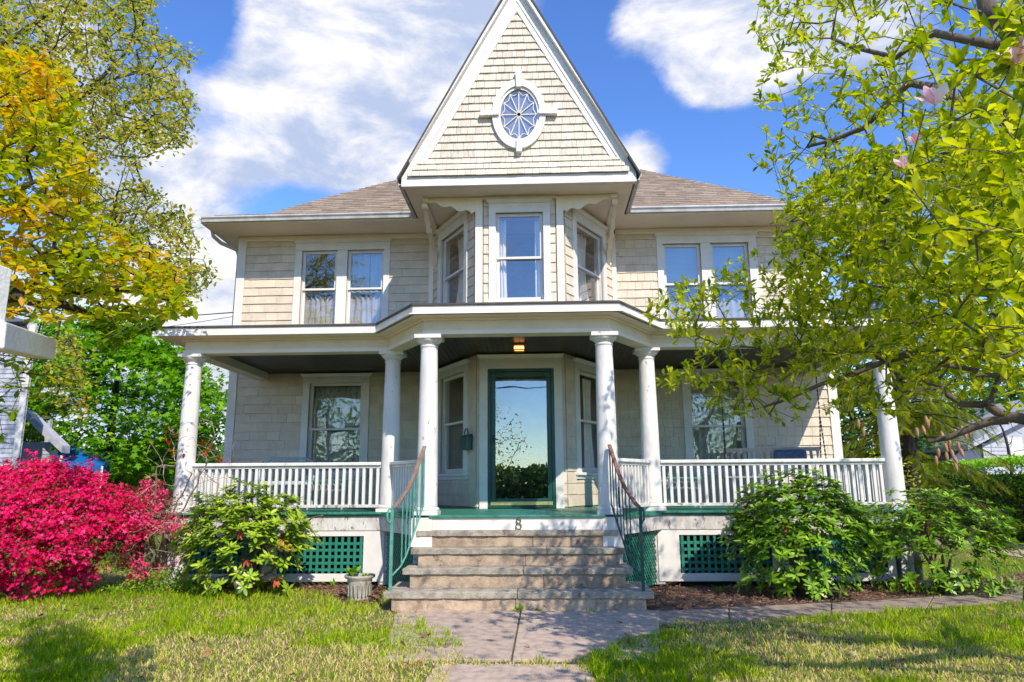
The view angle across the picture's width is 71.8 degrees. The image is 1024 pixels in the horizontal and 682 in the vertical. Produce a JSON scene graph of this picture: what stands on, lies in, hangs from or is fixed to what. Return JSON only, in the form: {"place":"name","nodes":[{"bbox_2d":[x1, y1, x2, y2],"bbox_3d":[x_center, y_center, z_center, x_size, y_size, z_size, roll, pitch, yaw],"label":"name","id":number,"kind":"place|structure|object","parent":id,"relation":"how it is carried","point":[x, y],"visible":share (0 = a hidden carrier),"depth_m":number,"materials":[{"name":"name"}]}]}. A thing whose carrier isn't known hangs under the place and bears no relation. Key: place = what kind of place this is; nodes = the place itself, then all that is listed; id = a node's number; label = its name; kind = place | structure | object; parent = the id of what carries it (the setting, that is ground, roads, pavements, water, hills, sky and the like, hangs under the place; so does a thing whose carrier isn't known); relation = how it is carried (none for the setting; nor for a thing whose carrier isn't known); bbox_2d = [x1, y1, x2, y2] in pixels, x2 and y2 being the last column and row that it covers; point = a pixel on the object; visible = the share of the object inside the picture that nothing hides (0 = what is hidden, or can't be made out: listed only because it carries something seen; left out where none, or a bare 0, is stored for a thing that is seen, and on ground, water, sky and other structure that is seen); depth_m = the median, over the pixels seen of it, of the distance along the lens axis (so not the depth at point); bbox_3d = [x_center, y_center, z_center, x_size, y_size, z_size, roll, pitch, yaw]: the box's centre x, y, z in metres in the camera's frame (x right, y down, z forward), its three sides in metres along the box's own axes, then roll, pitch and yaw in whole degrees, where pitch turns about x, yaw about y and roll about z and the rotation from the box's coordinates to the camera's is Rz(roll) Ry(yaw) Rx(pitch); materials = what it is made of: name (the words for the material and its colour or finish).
{"place":"outdoors","nodes":[
{"label":"outdoors","id":0,"kind":"place"},
{"bbox_2d":[0,498,1023,681],"bbox_3d":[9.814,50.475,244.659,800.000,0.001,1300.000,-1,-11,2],"label":"ground","id":1,"kind":"structure","parent":0,"point":[386,607],"depth_m":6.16,"materials":[{"name":"green plant"}]},
{"bbox_2d":[0,265,55,358],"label":"sign post","id":2,"kind":"object","parent":1,"relation":"on","point":[18,340],"visible":1,"depth_m":2.48,"materials":[{"name":"white paint"}]},
{"bbox_2d":[0,317,69,539],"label":"neighbour house","id":3,"kind":"structure","parent":1,"relation":"on","point":[15,446],"depth_m":15.58,"materials":[{"name":"white paint"}]},
{"bbox_2d":[0,449,169,604],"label":"azalea bush","id":4,"kind":"object","parent":1,"relation":"on","point":[86,513],"visible":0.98,"depth_m":8.45,"materials":[{"name":"pink plant"}]},
{"bbox_2d":[56,444,115,524],"bbox_3d":[-12.518,4.262,20.628,1.610,2.574,4.166,5,-13,-25],"label":"canopy","id":5,"kind":"object","parent":1,"relation":"on","point":[81,456],"visible":0.18,"depth_m":19.75,"materials":[{"name":"blue fabric"}]},
{"bbox_2d":[0,43,198,442],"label":"maple tree","id":6,"kind":"object","parent":1,"relation":"on","point":[57,205],"visible":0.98,"depth_m":3.06,"materials":[{"name":"yellow plant"}]},
{"bbox_2d":[0,0,222,424],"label":"oak tree","id":7,"kind":"object","parent":1,"relation":"on","point":[9,39],"visible":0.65,"depth_m":8.97,"materials":[{"name":"green plant"}]},
{"bbox_2d":[23,304,228,507],"bbox_3d":[-12.631,2.385,22.710,8.713,7.081,8.555,-1,-11,2],"label":"maple tree","id":8,"kind":"object","parent":1,"relation":"on","point":[137,464],"visible":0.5,"depth_m":21.15,"materials":[{"name":"green plant"}]},
{"bbox_2d":[87,475,198,591],"bbox_3d":[-4.679,2.478,9.148,1.530,1.491,1.536,-11,-15,42],"label":"azalea bush","id":9,"kind":"object","parent":1,"relation":"on","point":[141,559],"visible":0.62,"depth_m":9.06,"materials":[{"name":"pink plant"}]},
{"bbox_2d":[82,424,223,509],"bbox_3d":[-19.480,7.247,40.106,14.048,5.870,10.812,-6,-13,25],"label":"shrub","id":10,"kind":"object","parent":1,"relation":"on","point":[173,480],"visible":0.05,"depth_m":38.97,"materials":[{"name":"green plant"}]},
{"bbox_2d":[126,416,234,584],"bbox_3d":[-4.200,2.124,9.224,1.419,2.212,1.074,-1,-11,2],"label":"bare shrub","id":11,"kind":"object","parent":1,"relation":"on","point":[205,454],"visible":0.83,"depth_m":9.04,"materials":[{"name":"red plant"}]},
{"bbox_2d":[166,476,323,598],"bbox_3d":[-3.274,2.418,8.798,1.999,1.452,1.279,-1,-11,2],"label":"rhododendron","id":12,"kind":"object","parent":1,"relation":"on","point":[260,531],"visible":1,"depth_m":8.54,"materials":[{"name":"green plant"}]},
{"bbox_2d":[145,583,388,604],"bbox_3d":[-3.015,3.112,8.625,3.600,0.036,1.361,-1,-11,2],"label":"soil bed","id":13,"kind":"object","parent":1,"relation":"on","point":[301,589],"visible":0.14,"depth_m":8.70,"materials":[{"name":"brown soil"}]},
{"bbox_2d":[100,564,215,595],"bbox_3d":[-4.412,3.022,8.969,1.266,0.351,0.662,-1,-11,2],"label":"ivy ground cover","id":14,"kind":"object","parent":13,"relation":"on","point":[152,579],"visible":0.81,"depth_m":8.83,"materials":[{"name":"green plant"}]},
{"bbox_2d":[344,573,374,601],"bbox_3d":[-1.773,2.866,8.225,0.356,0.285,0.356,-1,-11,2],"label":"planter","id":15,"kind":"object","parent":13,"relation":"on","point":[358,585],"visible":0.91,"depth_m":8.12,"materials":[{"name":"ceramic"}]},
{"bbox_2d":[344,565,360,575],"bbox_3d":[-1.861,2.661,8.205,0.208,0.140,0.244,-1,-11,2],"label":"hosta","id":16,"kind":"object","parent":15,"relation":"on","point":[352,571],"visible":0.93,"depth_m":8.20,"materials":[{"name":"green plant"}]},
{"bbox_2d":[111,444,871,496],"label":"distant wood","id":17,"kind":"object","parent":1,"relation":"on","point":[222,447],"depth_m":74.34,"materials":[{"name":"green plant"}]},
{"bbox_2d":[0,586,1019,681],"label":"fallen leaves","id":18,"kind":"object","parent":1,"relation":"on","point":[628,641],"visible":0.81,"depth_m":6.00,"materials":[{"name":"brown plant"}]},
{"bbox_2d":[384,530,653,610],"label":"front steps","id":19,"kind":"structure","parent":1,"relation":"on","point":[493,569],"depth_m":7.73,"materials":[{"name":"stone"}]},
{"bbox_2d":[386,446,425,590],"bbox_3d":[-1.180,1.958,7.991,0.076,1.564,0.732,-6,-13,25],"label":"handrail","id":20,"kind":"object","parent":19,"relation":"on","point":[408,487],"visible":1,"depth_m":7.98,"materials":[{"name":"green metal"}]},
{"bbox_2d":[607,444,644,590],"bbox_3d":[1.270,1.920,7.880,0.064,1.564,0.764,4,-12,-19],"label":"handrail","id":21,"kind":"object","parent":19,"relation":"on","point":[627,492],"visible":1,"depth_m":7.88,"materials":[{"name":"green metal"}]},
{"bbox_2d":[155,0,923,585],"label":"house","id":22,"kind":"structure","parent":1,"relation":"on","point":[519,136],"depth_m":11.12,"materials":[{"name":"paint"}]},
{"bbox_2d":[27,312,233,317],"bbox_3d":[-13.302,-1.052,20.308,21.922,4.093,0.018,-10,-15,40],"label":"power line","id":23,"kind":"object","parent":22,"relation":"attached to","point":[180,316],"visible":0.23,"depth_m":13.51,"materials":[{"name":"black metal"}]},
{"bbox_2d":[53,316,232,337],"bbox_3d":[-13.197,-0.388,20.170,21.773,2.870,0.010,-10,-15,40],"label":"power line","id":24,"kind":"object","parent":22,"relation":"attached to","point":[173,325],"visible":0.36,"depth_m":14.12,"materials":[{"name":"black metal"}]},
{"bbox_2d":[258,457,315,508],"bbox_3d":[-3.576,2.256,11.286,0.896,0.802,0.512,2,-12,-12],"label":"wicker chair","id":25,"kind":"object","parent":22,"relation":"on","point":[291,458],"visible":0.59,"depth_m":11.51,"materials":[{"name":"white wicker"}]},
{"bbox_2d":[304,296,333,323],"bbox_3d":[-3.501,-0.528,12.949,0.600,0.585,0.040,-1,-11,2],"label":"curtain","id":26,"kind":"object","parent":22,"relation":"hanging from","point":[318,311],"visible":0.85,"depth_m":12.95,"materials":[{"name":"white fabric"}]},
{"bbox_2d":[305,480,348,509],"bbox_3d":[-2.793,2.334,10.773,0.600,0.435,0.440,-1,-11,2],"label":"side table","id":27,"kind":"object","parent":22,"relation":"on","point":[327,487],"visible":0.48,"depth_m":10.61,"materials":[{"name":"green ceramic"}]},
{"bbox_2d":[299,373,372,479],"bbox_3d":[-3.089,1.492,12.381,1.280,1.835,0.225,-1,-11,2],"label":"window","id":28,"kind":"structure","parent":22,"relation":"in","point":[330,379],"depth_m":12.40,"materials":[{"name":"white paint"}]},
{"bbox_2d":[312,387,360,470],"bbox_3d":[-3.082,1.582,12.539,0.890,1.520,0.040,-1,-11,2],"label":"window pane","id":29,"kind":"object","parent":22,"relation":"hanging from","point":[336,407],"visible":0.81,"depth_m":12.56,"materials":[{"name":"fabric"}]},
{"bbox_2d":[291,238,392,323],"bbox_3d":[-3.095,-1.001,12.882,1.840,1.720,0.225,-1,-11,2],"label":"window","id":30,"kind":"structure","parent":22,"relation":"in","point":[343,258],"depth_m":12.91,"materials":[{"name":"white paint"}]},
{"bbox_2d":[351,255,369,292],"bbox_3d":[-2.806,-1.248,13.085,0.340,0.720,0.030,-1,-11,2],"label":"curtain","id":31,"kind":"object","parent":22,"relation":"hanging from","point":[360,270],"visible":0.92,"depth_m":13.09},
{"bbox_2d":[350,295,380,322],"bbox_3d":[-2.657,-0.548,12.918,0.630,0.600,0.040,-1,-11,2],"label":"curtain","id":32,"kind":"object","parent":22,"relation":"hanging from","point":[366,310],"visible":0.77,"depth_m":12.92,"materials":[{"name":"white fabric"}]},
{"bbox_2d":[370,254,381,291],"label":"curtain","id":33,"kind":"object","parent":22,"relation":"hanging from","point":[375,270],"visible":0.68,"depth_m":13.08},
{"bbox_2d":[435,211,467,302],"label":"window","id":34,"kind":"structure","parent":22,"relation":"in","point":[456,222],"depth_m":12.32,"materials":[{"name":"white paint"}]},
{"bbox_2d":[438,359,469,479],"bbox_3d":[-0.935,1.309,11.452,0.225,1.840,1.330,6,-13,-28],"label":"window","id":35,"kind":"structure","parent":22,"relation":"in","point":[447,372],"depth_m":11.70,"materials":[{"name":"white paint"}]},
{"bbox_2d":[451,429,462,467],"bbox_3d":[-0.792,1.770,11.437,0.025,0.688,0.880,6,-13,-28],"label":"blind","id":36,"kind":"object","parent":22,"relation":"attached to","point":[458,447],"visible":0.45,"depth_m":11.64,"materials":[{"name":"fabric"}]},
{"bbox_2d":[456,237,463,302],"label":"curtain","id":37,"kind":"object","parent":22,"relation":"hanging from","point":[460,283],"visible":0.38,"depth_m":12.17,"materials":[{"name":"white fabric"}]},
{"bbox_2d":[460,428,471,449],"bbox_3d":[-0.697,1.490,10.758,0.100,0.328,0.240,6,-13,-28],"label":"mailbox","id":38,"kind":"object","parent":22,"relation":"attached to","point":[465,442],"visible":1,"depth_m":10.67,"materials":[{"name":"green paint"}]},
{"bbox_2d":[499,220,507,297],"bbox_3d":[-0.156,-1.279,11.339,0.170,1.380,0.040,-1,-11,2],"label":"curtain","id":39,"kind":"object","parent":22,"relation":"hanging from","point":[502,249],"visible":0.73,"depth_m":11.35,"materials":[{"name":"white fabric"}]},
{"bbox_2d":[515,518,521,529],"bbox_3d":[0.077,2.114,8.183,0.074,0.135,0.012,-1,-11,2],"label":"house number","id":40,"kind":"object","parent":22,"relation":"attached to","point":[518,523],"visible":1,"depth_m":8.18,"materials":[{"name":"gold metal"}]},
{"bbox_2d":[480,70,556,153],"bbox_3d":[0.106,-3.589,11.072,1.200,1.380,0.110,-1,-11,2],"label":"oval window","id":41,"kind":"structure","parent":22,"relation":"in","point":[518,84],"depth_m":11.06,"materials":[{"name":"white paint"}]},
{"bbox_2d":[512,343,525,351],"bbox_3d":[0.102,0.097,10.103,0.200,0.091,0.200,-1,-11,2],"label":"porch light","id":42,"kind":"object","parent":22,"relation":"attached to","point":[518,347],"visible":1,"depth_m":10.03,"materials":[{"name":"yellow glass"}]},
{"bbox_2d":[486,198,552,301],"bbox_3d":[0.122,-1.391,11.174,1.060,1.730,0.225,-1,-11,2],"label":"window","id":43,"kind":"structure","parent":22,"relation":"in","point":[526,207],"depth_m":11.18,"materials":[{"name":"white paint"}]},
{"bbox_2d":[491,372,552,505],"bbox_3d":[0.138,1.437,10.546,0.910,1.978,0.062,-1,-11,2],"label":"storm door","id":44,"kind":"structure","parent":22,"relation":"in","point":[516,501],"depth_m":10.53,"materials":[{"name":"green paint"}]},
{"bbox_2d":[535,219,540,296],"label":"curtain","id":45,"kind":"object","parent":22,"relation":"hanging from","point":[537,263],"visible":0.64,"depth_m":11.31,"materials":[{"name":"white fabric"}]},
{"bbox_2d":[577,234,588,300],"bbox_3d":[1.216,-1.133,12.110,0.050,1.380,0.580,-8,-13,32],"label":"curtain","id":46,"kind":"object","parent":22,"relation":"hanging from","point":[582,284],"visible":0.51,"depth_m":12.09,"materials":[{"name":"white fabric"}]},
{"bbox_2d":[573,358,597,478],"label":"window","id":47,"kind":"structure","parent":22,"relation":"in","point":[580,365],"depth_m":10.96,"materials":[{"name":"white paint"}]},
{"bbox_2d":[582,379,594,467],"bbox_3d":[1.259,1.385,11.647,0.040,1.500,0.380,-8,-13,32],"label":"curtain","id":48,"kind":"object","parent":22,"relation":"hanging from","point":[588,445],"visible":0.94,"depth_m":11.61,"materials":[{"name":"white fabric"}]},
{"bbox_2d":[571,208,608,300],"bbox_3d":[1.278,-1.250,11.910,0.225,1.730,1.310,-8,-13,32],"label":"window","id":49,"kind":"structure","parent":22,"relation":"in","point":[580,216],"depth_m":12.20,"materials":[{"name":"white paint"}]},
{"bbox_2d":[637,455,669,506],"bbox_3d":[2.227,2.203,11.210,0.596,0.802,0.512,-3,-12,13],"label":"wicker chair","id":50,"kind":"object","parent":22,"relation":"on","point":[667,467],"visible":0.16,"depth_m":11.32,"materials":[{"name":"white wicker"}]},
{"bbox_2d":[665,248,697,282],"bbox_3d":[3.054,-1.351,12.861,0.630,0.720,0.034,-1,-11,2],"label":"blind","id":51,"kind":"object","parent":22,"relation":"attached to","point":[680,261],"visible":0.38,"depth_m":12.87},
{"bbox_2d":[661,477,701,507],"bbox_3d":[2.502,2.259,10.570,0.600,0.435,0.440,-1,-11,2],"label":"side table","id":52,"kind":"object","parent":22,"relation":"on","point":[674,478],"visible":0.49,"depth_m":10.41,"materials":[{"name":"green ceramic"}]},
{"bbox_2d":[668,298,699,317],"bbox_3d":[3.059,-0.548,12.680,0.590,0.435,0.035,-1,-11,2],"label":"curtain","id":53,"kind":"object","parent":22,"relation":"hanging from","point":[671,305],"visible":0.27,"depth_m":12.69,"materials":[{"name":"white fabric"}]},
{"bbox_2d":[653,231,761,318],"bbox_3d":[3.489,-1.095,12.629,1.860,1.720,0.225,-1,-11,2],"label":"window","id":54,"kind":"structure","parent":22,"relation":"in","point":[704,251],"depth_m":12.69,"materials":[{"name":"white paint"}]},
{"bbox_2d":[691,383,742,467],"bbox_3d":[3.533,1.488,12.285,0.850,1.520,0.040,-1,-11,2],"label":"curtain","id":55,"kind":"object","parent":22,"relation":"hanging from","point":[708,442],"visible":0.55,"depth_m":12.28,"materials":[{"name":"fabric"}]},
{"bbox_2d":[679,368,757,476],"bbox_3d":[3.521,1.398,12.127,1.250,1.835,0.225,-1,-11,2],"label":"window","id":56,"kind":"structure","parent":22,"relation":"in","point":[747,440],"depth_m":12.10,"materials":[{"name":"white paint"}]},
{"bbox_2d":[712,247,745,282],"bbox_3d":[3.904,-1.363,12.829,0.630,0.720,0.034,-1,-11,2],"label":"blind","id":57,"kind":"object","parent":22,"relation":"attached to","point":[721,255],"visible":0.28,"depth_m":12.86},
{"bbox_2d":[716,298,747,317],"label":"curtain","id":58,"kind":"object","parent":22,"relation":"hanging from","point":[733,307],"visible":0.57,"depth_m":12.65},
{"bbox_2d":[718,356,829,480],"bbox_3d":[3.965,1.156,10.860,1.500,1.924,0.675,-3,-12,14],"label":"porch swing","id":59,"kind":"object","parent":22,"relation":"hanging from","point":[764,450],"visible":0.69,"depth_m":10.97,"materials":[{"name":"grey wood"}]},
{"bbox_2d":[773,449,807,474],"bbox_3d":[4.268,1.856,10.839,0.480,0.380,0.130,-3,-12,14],"label":"cushion","id":60,"kind":"object","parent":59,"relation":"on","point":[792,454],"visible":0.6,"depth_m":10.79,"materials":[{"name":"fabric"}]},
{"bbox_2d":[637,0,1023,442],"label":"magnolia tree","id":61,"kind":"object","parent":1,"relation":"on","point":[985,231],"visible":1,"depth_m":4.09,"materials":[{"name":"green plant"}]},
{"bbox_2d":[646,572,1023,610],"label":"mulch bed","id":62,"kind":"object","parent":1,"relation":"on","point":[664,606],"visible":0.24,"depth_m":8.19,"materials":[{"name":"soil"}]},
{"bbox_2d":[716,466,882,600],"bbox_3d":[3.403,2.269,8.432,1.891,1.535,1.376,-1,-11,2],"label":"rhododendron","id":63,"kind":"object","parent":62,"relation":"on","point":[803,576],"visible":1,"depth_m":8.12,"materials":[{"name":"green plant"}]},
{"bbox_2d":[850,485,1023,597],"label":"rhododendron","id":64,"kind":"object","parent":62,"relation":"on","point":[927,542],"visible":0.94,"depth_m":8.34,"materials":[{"name":"green plant"}]},
{"bbox_2d":[869,575,1023,595],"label":"bed ground cover","id":65,"kind":"object","parent":62,"relation":"on","point":[935,586],"visible":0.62,"depth_m":8.34,"materials":[{"name":"green plant"}]},
{"bbox_2d":[659,586,1022,624],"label":"side walk","id":66,"kind":"structure","parent":1,"relation":"on","point":[749,613],"depth_m":7.42,"materials":[{"name":"grey concrete"}]},
{"bbox_2d":[864,449,934,532],"bbox_3d":[6.392,2.743,12.005,1.675,1.928,1.499,-1,-11,2],"label":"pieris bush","id":67,"kind":"object","parent":1,"relation":"on","point":[908,484],"visible":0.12,"depth_m":11.96,"materials":[{"name":"green plant"}]},
{"bbox_2d":[835,357,986,474],"bbox_3d":[15.409,4.087,32.479,10.668,7.554,9.618,-1,-11,2],"label":"conifer","id":68,"kind":"object","parent":1,"relation":"on","point":[852,434],"visible":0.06,"depth_m":30.19,"materials":[{"name":"green plant"}]},
{"bbox_2d":[832,136,1023,549],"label":"spruce tree","id":69,"kind":"object","parent":1,"relation":"on","point":[907,423],"visible":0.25,"depth_m":14.51,"materials":[{"name":"green plant"}]},
{"bbox_2d":[838,356,1023,457],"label":"conifer","id":70,"kind":"object","parent":1,"relation":"on","point":[998,399],"visible":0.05,"depth_m":33.98,"materials":[{"name":"green plant"}]},
{"bbox_2d":[870,454,1023,540],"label":"hedge","id":71,"kind":"object","parent":1,"relation":"on","point":[1014,483],"visible":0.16,"depth_m":16.09,"materials":[{"name":"green plant"}]},
{"bbox_2d":[914,400,1023,474],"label":"neighbour house","id":72,"kind":"structure","parent":1,"relation":"on","point":[1017,444],"depth_m":27.96,"materials":[{"name":"white paint"}]},
{"bbox_2d":[1007,437,1023,455],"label":"window","id":73,"kind":"structure","parent":72,"relation":"in","point":[1017,444],"depth_m":27.85,"materials":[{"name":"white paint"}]},
{"bbox_2d":[941,362,1023,406],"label":"conifer","id":74,"kind":"object","parent":1,"relation":"on","point":[993,380],"visible":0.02,"depth_m":38.71,"materials":[{"name":"green plant"}]},
{"bbox_2d":[979,411,1023,473],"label":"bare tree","id":75,"kind":"object","parent":1,"relation":"on","point":[1007,445],"visible":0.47,"depth_m":23.12,"materials":[{"name":"brown plant"}]},
{"bbox_2d":[0,0,1023,450],"label":"sky","id":76,"kind":"structure","parent":0,"point":[300,102],"materials":[{"name":"blue"}]},
{"bbox_2d":[381,610,658,681],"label":"front path","id":77,"kind":"structure","parent":0,"point":[559,635],"depth_m":6.08,"materials":[{"name":"concrete"}]},
{"bbox_2d":[516,603,524,611],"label":"weed","id":78,"kind":"object","parent":77,"relation":"on","point":[520,607],"visible":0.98,"depth_m":7.38,"materials":[{"name":"green plant"}]},
{"bbox_2d":[929,533,1023,557],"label":"driveway","id":79,"kind":"structure","parent":0,"point":[1009,553],"depth_m":13.82,"materials":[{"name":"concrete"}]}
]}

